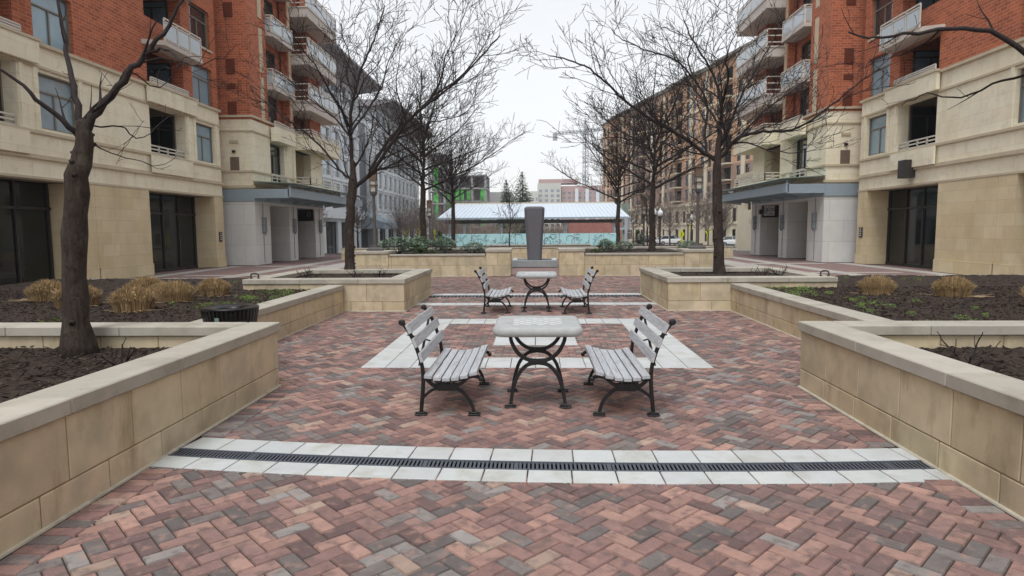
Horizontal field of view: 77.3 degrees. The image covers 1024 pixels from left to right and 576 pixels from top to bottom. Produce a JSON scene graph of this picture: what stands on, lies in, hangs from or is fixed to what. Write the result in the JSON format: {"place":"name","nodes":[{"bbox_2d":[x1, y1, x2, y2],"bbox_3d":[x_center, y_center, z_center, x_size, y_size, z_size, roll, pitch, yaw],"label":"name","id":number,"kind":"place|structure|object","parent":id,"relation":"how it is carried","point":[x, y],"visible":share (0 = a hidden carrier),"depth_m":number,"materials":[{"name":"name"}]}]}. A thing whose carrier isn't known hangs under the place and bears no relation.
{"place":"outdoors","nodes":[
{"label":"outdoors","id":0,"kind":"place"},
{"bbox_2d":[2,252,961,290],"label":"pavement","id":1,"kind":"structure","parent":0,"point":[836,266],"depth_m":28.27,"materials":[{"name":"concrete"}]},
{"bbox_2d":[0,0,364,285],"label":"apartment building","id":2,"kind":"structure","parent":1,"relation":"on","point":[236,182],"depth_m":27.02,"materials":[{"name":"stone"}]},
{"bbox_2d":[31,0,70,52],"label":"window","id":3,"kind":"structure","parent":2,"relation":"in","point":[45,17],"depth_m":19.97,"materials":[{"name":"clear glass"}]},
{"bbox_2d":[38,73,75,134],"bbox_3d":[-14.414,-5.754,20.136,0.080,1.680,1.700,0,5,2],"label":"window","id":4,"kind":"structure","parent":2,"relation":"in","point":[47,85],"depth_m":20.19,"materials":[{"name":"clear glass"}]},
{"bbox_2d":[143,0,167,24],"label":"window","id":5,"kind":"structure","parent":2,"relation":"in","point":[151,9],"depth_m":27.01,"materials":[{"name":"black glass"}]},
{"bbox_2d":[146,63,171,86],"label":"window","id":6,"kind":"structure","parent":2,"relation":"in","point":[164,74],"depth_m":27.23,"materials":[{"name":"black glass"}]},
{"bbox_2d":[149,117,174,155],"bbox_3d":[-15.165,-6.391,27.490,1.350,1.860,0.080,0,5,2],"label":"window","id":7,"kind":"structure","parent":2,"relation":"in","point":[165,138],"depth_m":27.48,"materials":[{"name":"black glass"}]},
{"bbox_2d":[188,2,206,47],"bbox_3d":[-14.129,-11.703,28.624,0.080,1.700,1.700,0,5,2],"label":"window","id":8,"kind":"structure","parent":2,"relation":"in","point":[197,18],"depth_m":28.86,"materials":[{"name":"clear glass"}]},
{"bbox_2d":[192,66,209,105],"bbox_3d":[-14.111,-9.134,28.859,0.080,1.700,1.700,0,5,2],"label":"window","id":9,"kind":"structure","parent":2,"relation":"in","point":[201,91],"depth_m":29.09,"materials":[{"name":"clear glass"}]},
{"bbox_2d":[196,123,212,162],"bbox_3d":[-14.093,-6.575,29.093,0.080,1.680,1.700,0,5,2],"label":"window","id":10,"kind":"structure","parent":2,"relation":"in","point":[204,133],"depth_m":29.34,"materials":[{"name":"clear glass"}]},
{"bbox_2d":[268,95,276,122],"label":"window","id":11,"kind":"structure","parent":2,"relation":"in","point":[271,119],"depth_m":34.92,"materials":[{"name":"black glass"}]},
{"bbox_2d":[270,145,280,181],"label":"window","id":12,"kind":"structure","parent":2,"relation":"in","point":[274,150],"depth_m":34.65,"materials":[{"name":"black glass"}]},
{"bbox_2d":[130,266,242,278],"bbox_3d":[-13.797,-0.125,21.082,0.700,0.001,21.000,0,5,2],"label":"paving band","id":13,"kind":"object","parent":1,"relation":"on","point":[163,275],"visible":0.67,"depth_m":27.12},
{"bbox_2d":[219,259,340,277],"bbox_3d":[-10.431,-0.781,28.438,0.700,0.081,36.000,0,5,2],"label":"paving band","id":14,"kind":"object","parent":1,"relation":"on","point":[276,269],"visible":0.12,"depth_m":28.46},
{"bbox_2d":[355,248,511,276],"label":"garden wall","id":15,"kind":"structure","parent":1,"relation":"on","point":[456,262],"depth_m":23.13,"materials":[{"name":"stone"}]},
{"bbox_2d":[366,169,383,250],"bbox_3d":[-5.082,-2.877,23.582,0.640,3.000,0.640,0,5,2],"label":"lamp post","id":16,"kind":"object","parent":15,"relation":"on","point":[373,194],"visible":0.91,"depth_m":23.51,"materials":[{"name":"metal"}]},
{"bbox_2d":[379,236,425,253],"bbox_3d":[-4.441,-1.706,25.638,1.924,0.738,1.395,-3,6,-22],"label":"leafy shrub","id":17,"kind":"object","parent":15,"relation":"on","point":[395,238],"visible":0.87,"depth_m":25.39,"materials":[{"name":"green plant"}]},
{"bbox_2d":[404,235,437,251],"bbox_3d":[-3.858,-1.792,26.238,1.327,0.749,1.228,5,7,44],"label":"leafy shrub","id":18,"kind":"object","parent":15,"relation":"on","point":[426,240],"visible":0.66,"depth_m":26.14,"materials":[{"name":"green plant"}]},
{"bbox_2d":[337,43,531,252],"bbox_3d":[-3.028,-5.701,26.721,8.045,8.579,7.782,0,5,2],"label":"plaza tree","id":19,"kind":"object","parent":15,"relation":"on","point":[422,208],"visible":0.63,"depth_m":26.51,"materials":[{"name":"brown plant"}]},
{"bbox_2d":[432,236,457,252],"bbox_3d":[-2.779,-1.795,26.392,1.261,0.712,1.167,-2,5,-13],"label":"leafy shrub","id":20,"kind":"object","parent":15,"relation":"on","point":[443,247],"visible":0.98,"depth_m":26.33,"materials":[{"name":"green plant"}]},
{"bbox_2d":[459,242,488,252],"bbox_3d":[-1.539,-1.673,26.317,0.865,0.457,1.193,4,7,39],"label":"leafy shrub","id":21,"kind":"object","parent":15,"relation":"on","point":[469,249],"visible":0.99,"depth_m":26.15,"materials":[{"name":"green plant"}]},
{"bbox_2d":[512,206,557,266],"bbox_3d":[1.038,-2.382,29.488,2.040,2.720,2.100,0,5,2],"label":"granite fountain","id":22,"kind":"object","parent":1,"relation":"on","point":[534,221],"visible":0.98,"depth_m":29.13,"materials":[{"name":"stone"}]},
{"bbox_2d":[341,245,732,259],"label":"garden wall","id":23,"kind":"structure","parent":1,"relation":"on","point":[519,252],"depth_m":35.96,"materials":[{"name":"stone"}]},
{"bbox_2d":[388,99,509,246],"bbox_3d":[-4.201,-6.579,37.377,7.847,8.784,6.375,3,6,31],"label":"plaza tree","id":24,"kind":"object","parent":23,"relation":"on","point":[452,203],"visible":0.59,"depth_m":36.92,"materials":[{"name":"brown plant"}]},
{"bbox_2d":[541,99,687,245],"bbox_3d":[6.565,-6.551,37.137,7.782,8.579,8.045,4,7,40],"label":"plaza tree","id":25,"kind":"object","parent":23,"relation":"on","point":[617,220],"visible":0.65,"depth_m":36.57,"materials":[{"name":"brown plant"}]},
{"bbox_2d":[486,244,590,246],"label":"garden wall","id":26,"kind":"structure","parent":1,"relation":"on","point":[546,245],"depth_m":44.82,"materials":[{"name":"stone"}]},
{"bbox_2d":[558,247,713,275],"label":"garden wall","id":27,"kind":"structure","parent":1,"relation":"on","point":[580,261],"depth_m":22.89,"materials":[{"name":"stone"}]},
{"bbox_2d":[594,238,615,250],"bbox_3d":[3.902,-1.771,26.397,0.921,0.562,0.995,3,7,37],"label":"leafy shrub","id":28,"kind":"object","parent":27,"relation":"on","point":[610,246],"visible":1,"depth_m":26.25,"materials":[{"name":"green plant"}]},
{"bbox_2d":[565,32,769,250],"bbox_3d":[6.665,-5.855,26.743,7.847,8.784,6.375,-3,6,-22],"label":"plaza tree","id":29,"kind":"object","parent":27,"relation":"on","point":[652,215],"visible":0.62,"depth_m":26.42,"materials":[{"name":"brown plant"}]},
{"bbox_2d":[688,165,705,248],"bbox_3d":[6.731,-2.923,23.155,0.640,3.000,0.640,0,5,2],"label":"lamp post","id":30,"kind":"object","parent":27,"relation":"on","point":[698,172],"visible":1,"depth_m":23.07,"materials":[{"name":"metal"}]},
{"bbox_2d":[724,260,767,266],"bbox_3d":[10.522,-0.948,28.174,1.400,0.001,23.000,0,5,2],"label":"paving band","id":31,"kind":"object","parent":1,"relation":"on","point":[741,265],"visible":0.2,"depth_m":29.66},
{"bbox_2d":[733,257,864,274],"bbox_3d":[12.454,-0.870,27.609,0.700,0.081,36.000,0,5,2],"label":"paving band","id":32,"kind":"object","parent":1,"relation":"on","point":[803,267],"visible":0.12,"depth_m":27.87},
{"bbox_2d":[707,0,1023,274],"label":"apartment building","id":33,"kind":"structure","parent":1,"relation":"on","point":[933,182],"depth_m":27.34,"materials":[{"name":"stone"}]},
{"bbox_2d":[796,138,806,176],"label":"window","id":34,"kind":"structure","parent":33,"relation":"in","point":[803,155],"depth_m":33.61,"materials":[{"name":"black glass"}]},
{"bbox_2d":[800,88,808,115],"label":"window","id":35,"kind":"structure","parent":33,"relation":"in","point":[802,102],"depth_m":33.87,"materials":[{"name":"black glass"}]},
{"bbox_2d":[801,41,810,77],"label":"window","id":36,"kind":"structure","parent":33,"relation":"in","point":[807,51],"depth_m":33.49,"materials":[{"name":"black glass"}]},
{"bbox_2d":[868,113,886,155],"bbox_3d":[16.107,-6.692,28.000,0.080,1.680,1.700,0,5,2],"label":"window","id":37,"kind":"structure","parent":33,"relation":"in","point":[877,132],"depth_m":28.25,"materials":[{"name":"grey glass"}]},
{"bbox_2d":[871,53,890,96],"bbox_3d":[16.089,-9.252,27.766,0.080,1.700,1.700,0,5,2],"label":"window","id":38,"kind":"structure","parent":33,"relation":"in","point":[877,75],"depth_m":27.99,"materials":[{"name":"grey glass"}]},
{"bbox_2d":[874,0,892,35],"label":"window","id":39,"kind":"structure","parent":33,"relation":"in","point":[883,8],"depth_m":27.81,"materials":[{"name":"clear glass"}]},
{"bbox_2d":[909,106,936,147],"bbox_3d":[17.063,-6.516,26.323,1.350,1.860,0.080,0,5,2],"label":"window","id":40,"kind":"structure","parent":33,"relation":"in","point":[922,118],"depth_m":26.32,"materials":[{"name":"black glass"}]},
{"bbox_2d":[912,50,939,73],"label":"window","id":41,"kind":"structure","parent":33,"relation":"in","point":[925,58],"depth_m":26.08,"materials":[{"name":"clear glass"}]},
{"bbox_2d":[1018,68,1023,122],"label":"window","id":42,"kind":"structure","parent":33,"relation":"in","point":[1021,101],"depth_m":19.85,"materials":[{"name":"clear glass"}]},
{"bbox_2d":[838,263,955,274],"bbox_3d":[15.284,-0.238,20.029,0.700,0.001,21.000,0,5,2],"label":"paving band","id":43,"kind":"object","parent":1,"relation":"on","point":[927,272],"visible":0.67,"depth_m":25.47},
{"bbox_2d":[414,210,567,245],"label":"bare woodland","id":44,"kind":"object","parent":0,"point":[471,230],"visible":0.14,"depth_m":110.44,"materials":[{"name":"plant"}]},
{"bbox_2d":[490,192,513,228],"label":"building","id":45,"kind":"structure","parent":0,"point":[495,197],"depth_m":208.50,"materials":[{"name":"grey concrete"}]},
{"bbox_2d":[0,276,1023,575],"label":"brick paving","id":46,"kind":"structure","parent":0,"point":[732,398],"depth_m":4.07,"materials":[{"name":"brick"}]},
{"bbox_2d":[0,322,280,558],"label":"stone planter","id":47,"kind":"object","parent":46,"relation":"on","point":[78,433],"visible":0.97,"depth_m":4.68,"materials":[{"name":"stone"}]},
{"bbox_2d":[93,338,135,365],"bbox_3d":[-3.494,0.605,5.754,0.404,0.275,0.308,-2,6,-21],"label":"rose stump","id":48,"kind":"object","parent":47,"relation":"in","point":[121,359],"visible":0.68,"depth_m":5.79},
{"bbox_2d":[0,0,239,358],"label":"plaza tree","id":49,"kind":"object","parent":47,"relation":"in","point":[77,336],"visible":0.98,"depth_m":6.28,"materials":[{"name":"brown plant"}]},
{"bbox_2d":[0,277,344,340],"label":"stone planter","id":50,"kind":"object","parent":46,"relation":"on","point":[298,311],"visible":0.38,"depth_m":10.90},
{"bbox_2d":[6,278,61,302],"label":"ornamental grass","id":51,"kind":"object","parent":50,"relation":"in","point":[41,290],"depth_m":11.36,"materials":[{"name":"plant"}]},
{"bbox_2d":[47,283,103,308],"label":"ornamental grass","id":52,"kind":"object","parent":50,"relation":"in","point":[95,294],"depth_m":10.53,"materials":[{"name":"plant"}]},
{"bbox_2d":[105,284,167,313],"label":"ornamental grass","id":53,"kind":"object","parent":50,"relation":"in","point":[132,299],"depth_m":9.85,"materials":[{"name":"plant"}]},
{"bbox_2d":[123,275,162,289],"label":"ornamental grass","id":54,"kind":"object","parent":50,"relation":"in","point":[143,281],"depth_m":12.36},
{"bbox_2d":[37,276,295,321],"bbox_3d":[-5.579,0.129,11.874,3.040,0.105,9.348,-2,5,-14],"label":"ground cover","id":55,"kind":"object","parent":50,"relation":"on","point":[250,297],"visible":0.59,"depth_m":11.39,"materials":[{"name":"plant"}]},
{"bbox_2d":[152,279,196,302],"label":"ornamental grass","id":56,"kind":"object","parent":50,"relation":"in","point":[173,292],"depth_m":11.08,"materials":[{"name":"plant"}]},
{"bbox_2d":[196,276,234,296],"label":"ornamental grass","id":57,"kind":"object","parent":50,"relation":"in","point":[209,287],"depth_m":12.10,"materials":[{"name":"plant"}]},
{"bbox_2d":[200,303,258,322],"bbox_3d":[-3.344,0.615,7.627,0.650,0.795,0.660,0,5,2],"label":"trash can","id":58,"kind":"object","parent":46,"relation":"on","point":[241,312],"visible":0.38,"depth_m":7.41,"materials":[{"name":"black metal"}]},
{"bbox_2d":[242,269,431,311],"bbox_3d":[-3.863,-0.003,15.060,3.440,0.680,3.550,0,5,2],"label":"stone planter","id":59,"kind":"object","parent":46,"relation":"on","point":[396,290],"visible":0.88,"depth_m":13.32,"materials":[{"name":"stone"}]},
{"bbox_2d":[211,0,535,269],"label":"plaza tree","id":60,"kind":"object","parent":59,"relation":"on","point":[353,186],"visible":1,"depth_m":16.13,"materials":[{"name":"brown plant"}]},
{"bbox_2d":[398,304,491,415],"bbox_3d":[-0.620,0.669,6.369,0.758,0.883,1.350,0,5,2],"label":"park bench","id":61,"kind":"object","parent":46,"relation":"on","point":[462,366],"visible":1,"depth_m":5.99,"materials":[{"name":"wood"}]},
{"bbox_2d":[474,267,513,313],"bbox_3d":[-0.359,0.025,13.394,0.758,0.883,1.350,0,5,2],"label":"park bench","id":62,"kind":"object","parent":46,"relation":"on","point":[496,293],"visible":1,"depth_m":12.86,"materials":[{"name":"grey wood"}]},
{"bbox_2d":[432,295,639,297],"bbox_3d":[0.579,0.207,16.186,5.215,0.018,0.360,0,5,2],"label":"drain grate","id":63,"kind":"object","parent":46,"relation":"on","point":[434,296],"visible":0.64,"depth_m":16.22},
{"bbox_2d":[516,271,556,311],"bbox_3d":[0.514,0.071,13.352,0.840,0.786,0.880,0,5,2],"label":"chess table","id":64,"kind":"object","parent":46,"relation":"on","point":[524,275],"visible":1,"depth_m":13.04,"materials":[{"name":"stone"}]},
{"bbox_2d":[493,316,582,407],"bbox_3d":[0.253,0.716,6.317,0.840,0.786,0.880,0,5,2],"label":"chess table","id":65,"kind":"object","parent":46,"relation":"on","point":[557,327],"visible":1,"depth_m":6.01,"materials":[{"name":"concrete"}]},
{"bbox_2d":[168,448,934,472],"bbox_3d":[0.164,1.266,4.640,5.583,0.018,0.327,0,5,4],"label":"drain grate","id":66,"kind":"object","parent":46,"relation":"on","point":[571,466],"visible":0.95,"depth_m":4.58,"materials":[{"name":"metal"}]},
{"bbox_2d":[149,293,956,485],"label":"pale paving tiles","id":67,"kind":"object","parent":46,"relation":"on","point":[400,352],"visible":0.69,"depth_m":4.71,"materials":[{"name":"stone"}]},
{"bbox_2d":[558,266,598,313],"bbox_3d":[1.358,0.025,13.253,0.758,0.883,1.350,0,5,2],"label":"park bench","id":68,"kind":"object","parent":46,"relation":"on","point":[569,294],"visible":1,"depth_m":12.71,"materials":[{"name":"grey wood"}]},
{"bbox_2d":[581,304,675,415],"bbox_3d":[1.099,0.662,6.306,0.758,0.883,1.350,0,5,2],"label":"park bench","id":69,"kind":"object","parent":46,"relation":"on","point":[610,366],"visible":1,"depth_m":5.93,"materials":[{"name":"wood"}]},
{"bbox_2d":[639,267,837,310],"bbox_3d":[4.941,-0.038,14.741,3.440,0.680,3.550,0,5,2],"label":"stone planter","id":70,"kind":"object","parent":46,"relation":"on","point":[685,288],"visible":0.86,"depth_m":13.06,"materials":[{"name":"stone"}]},
{"bbox_2d":[500,0,923,273],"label":"plaza tree","id":71,"kind":"object","parent":70,"relation":"on","point":[718,242],"visible":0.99,"depth_m":15.56,"materials":[{"name":"brown plant"}]},
{"bbox_2d":[730,274,1023,339],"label":"stone planter","id":72,"kind":"object","parent":46,"relation":"on","point":[781,311],"visible":0.59,"depth_m":10.58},
{"bbox_2d":[762,274,988,320],"bbox_3d":[6.367,0.074,11.563,3.520,0.098,8.564,2,6,21],"label":"ground cover","id":73,"kind":"object","parent":72,"relation":"on","point":[863,303],"visible":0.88,"depth_m":10.46,"materials":[{"name":"plant"}]},
{"bbox_2d":[856,274,896,295],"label":"ornamental grass","id":74,"kind":"object","parent":72,"relation":"in","point":[876,285],"depth_m":11.55,"materials":[{"name":"plant"}]},
{"bbox_2d":[916,274,994,297],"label":"ornamental grass","id":75,"kind":"object","parent":72,"relation":"in","point":[954,286],"depth_m":11.02,"materials":[{"name":"plant"}]},
{"bbox_2d":[797,321,1023,522],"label":"stone planter","id":76,"kind":"object","parent":46,"relation":"on","point":[918,390],"visible":0.98,"depth_m":4.88,"materials":[{"name":"stone"}]},
{"bbox_2d":[841,0,1023,108],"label":"plaza tree","id":77,"kind":"object","parent":76,"relation":"in","point":[1019,48],"visible":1,"depth_m":6.12,"materials":[{"name":"brown plant"}]},
{"bbox_2d":[937,331,1004,366],"bbox_3d":[3.985,0.543,5.466,0.472,0.344,0.457,0,5,2],"label":"rose stump","id":78,"kind":"object","parent":76,"relation":"in","point":[979,362],"visible":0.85,"depth_m":5.52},
{"bbox_2d":[317,0,755,233],"label":"sky","id":79,"kind":"structure","parent":0,"point":[542,97],"materials":[{"name":"white"}]},
{"bbox_2d":[537,179,577,231],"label":"apartment tower","id":80,"kind":"structure","parent":0,"point":[548,190],"depth_m":297.04,"materials":[{"name":"white concrete"}]},
{"bbox_2d":[561,186,602,226],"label":"apartment tower","id":81,"kind":"structure","parent":0,"point":[574,194],"depth_m":298.28,"materials":[{"name":"pink concrete"}]},
{"bbox_2d":[427,236,736,249],"bbox_3d":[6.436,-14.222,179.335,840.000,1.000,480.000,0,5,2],"label":"ground","id":82,"kind":"structure","parent":0,"point":[657,244],"depth_m":108.31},
{"bbox_2d":[317,44,382,253],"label":"office building","id":83,"kind":"structure","parent":82,"relation":"on","point":[334,234],"depth_m":65.92,"materials":[{"name":"grey glass"}]},
{"bbox_2d":[326,221,336,252],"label":"window","id":84,"kind":"structure","parent":83,"relation":"in","point":[330,226],"depth_m":64.44,"materials":[{"name":"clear glass"}]},
{"bbox_2d":[346,175,380,247],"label":"street tree","id":85,"kind":"object","parent":82,"relation":"on","point":[358,218],"visible":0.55,"depth_m":70.32,"materials":[{"name":"brown plant"}]},
{"bbox_2d":[358,122,396,246],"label":"stair tower","id":86,"kind":"structure","parent":82,"relation":"on","point":[379,221],"depth_m":79.18,"materials":[{"name":"grey glass"}]},
{"bbox_2d":[357,99,429,246],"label":"office building","id":87,"kind":"structure","parent":82,"relation":"on","point":[389,182],"depth_m":87.42,"materials":[{"name":"grey glass"}]},
{"bbox_2d":[380,184,418,243],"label":"street tree","id":88,"kind":"object","parent":82,"relation":"on","point":[396,220],"visible":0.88,"depth_m":73.89,"materials":[{"name":"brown plant"}]},
{"bbox_2d":[396,205,427,245],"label":"street tree","id":89,"kind":"object","parent":82,"relation":"on","point":[410,228],"visible":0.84,"depth_m":66.07,"materials":[{"name":"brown plant"}]},
{"bbox_2d":[400,188,435,239],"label":"street tree","id":90,"kind":"object","parent":82,"relation":"on","point":[415,213],"visible":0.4,"depth_m":87.85,"materials":[{"name":"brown plant"}]},
{"bbox_2d":[427,153,451,235],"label":"construction building","id":91,"kind":"structure","parent":82,"relation":"on","point":[441,200],"depth_m":176.44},
{"bbox_2d":[432,205,460,243],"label":"street tree","id":92,"kind":"object","parent":82,"relation":"on","point":[447,225],"visible":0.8,"depth_m":75.85,"materials":[{"name":"brown plant"}]},
{"bbox_2d":[446,175,489,233],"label":"construction building","id":93,"kind":"structure","parent":82,"relation":"on","point":[482,192],"depth_m":185.44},
{"bbox_2d":[494,173,524,245],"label":"sapling","id":94,"kind":"object","parent":82,"relation":"on","point":[509,202],"visible":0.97,"depth_m":42.26,"materials":[{"name":"brown plant"}]},
{"bbox_2d":[503,172,532,232],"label":"conifer","id":95,"kind":"object","parent":82,"relation":"on","point":[523,196],"visible":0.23,"depth_m":116.59,"materials":[{"name":"green plant"}]},
{"bbox_2d":[443,233,615,246],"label":"glass fence","id":96,"kind":"object","parent":82,"relation":"on","point":[592,239],"visible":0.47,"depth_m":79.68,"materials":[{"name":"glass"}]},
{"bbox_2d":[553,120,602,184],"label":"tower crane","id":97,"kind":"object","parent":82,"relation":"on","point":[569,132],"visible":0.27,"depth_m":342.19,"materials":[{"name":"metal"}]},
{"bbox_2d":[602,108,629,218],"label":"apartment house","id":98,"kind":"structure","parent":82,"relation":"on","point":[609,190],"depth_m":143.06,"materials":[{"name":"beige brick"}]},
{"bbox_2d":[621,193,648,243],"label":"street tree","id":99,"kind":"object","parent":82,"relation":"on","point":[633,217],"visible":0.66,"depth_m":110.56,"materials":[{"name":"brown plant"}]},
{"bbox_2d":[623,162,664,244],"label":"sapling","id":100,"kind":"object","parent":82,"relation":"on","point":[647,208],"visible":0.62,"depth_m":42.00,"materials":[{"name":"brown plant"}]},
{"bbox_2d":[639,183,676,237],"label":"street tree","id":101,"kind":"object","parent":82,"relation":"on","point":[663,205],"visible":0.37,"depth_m":108.37,"materials":[{"name":"brown plant"}]},
{"bbox_2d":[641,178,691,245],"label":"street tree","id":102,"kind":"object","parent":82,"relation":"on","point":[667,211],"visible":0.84,"depth_m":82.81,"materials":[{"name":"brown plant"}]},
{"bbox_2d":[656,236,683,244],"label":"parked car","id":103,"kind":"object","parent":82,"relation":"on","point":[674,240],"visible":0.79,"depth_m":102.11,"materials":[{"name":"white paint"}]},
{"bbox_2d":[656,65,710,243],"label":"apartment house","id":104,"kind":"structure","parent":82,"relation":"on","point":[679,183],"depth_m":108.12,"materials":[{"name":"orange brick"}]},
{"bbox_2d":[668,170,725,229],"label":"street tree","id":105,"kind":"object","parent":82,"relation":"on","point":[702,206],"visible":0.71,"depth_m":60.92,"materials":[{"name":"brown plant"}]},
{"bbox_2d":[691,189,713,244],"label":"street tree","id":106,"kind":"object","parent":82,"relation":"on","point":[702,220],"visible":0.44,"depth_m":86.68,"materials":[{"name":"brown plant"}]},
{"bbox_2d":[703,176,737,231],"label":"street tree","id":107,"kind":"object","parent":82,"relation":"on","point":[729,209],"visible":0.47,"depth_m":70.41,"materials":[{"name":"brown plant"}]},
{"bbox_2d":[695,41,753,246],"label":"apartment house","id":108,"kind":"structure","parent":82,"relation":"on","point":[732,166],"depth_m":93.10,"materials":[{"name":"stone"}]},
{"bbox_2d":[736,171,752,250],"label":"corner shop","id":109,"kind":"structure","parent":82,"relation":"on","point":[744,215],"depth_m":62.73,"materials":[{"name":"stone"}]},
{"bbox_2d":[568,219,621,243],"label":"red brick wall","id":110,"kind":"structure","parent":0,"point":[589,227],"depth_m":100.18,"materials":[{"name":"brick"}]},
{"bbox_2d":[626,89,665,241],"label":"apartment house","id":111,"kind":"structure","parent":0,"point":[637,199],"depth_m":126.81,"materials":[{"name":"brick"}]},
{"label":"road","id":112,"kind":"structure","parent":0,"visible":0},
{"bbox_2d":[436,202,634,244],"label":"pavilion","id":113,"kind":"structure","parent":112,"relation":"on","point":[584,212],"depth_m":86.39,"materials":[{"name":"metal"}]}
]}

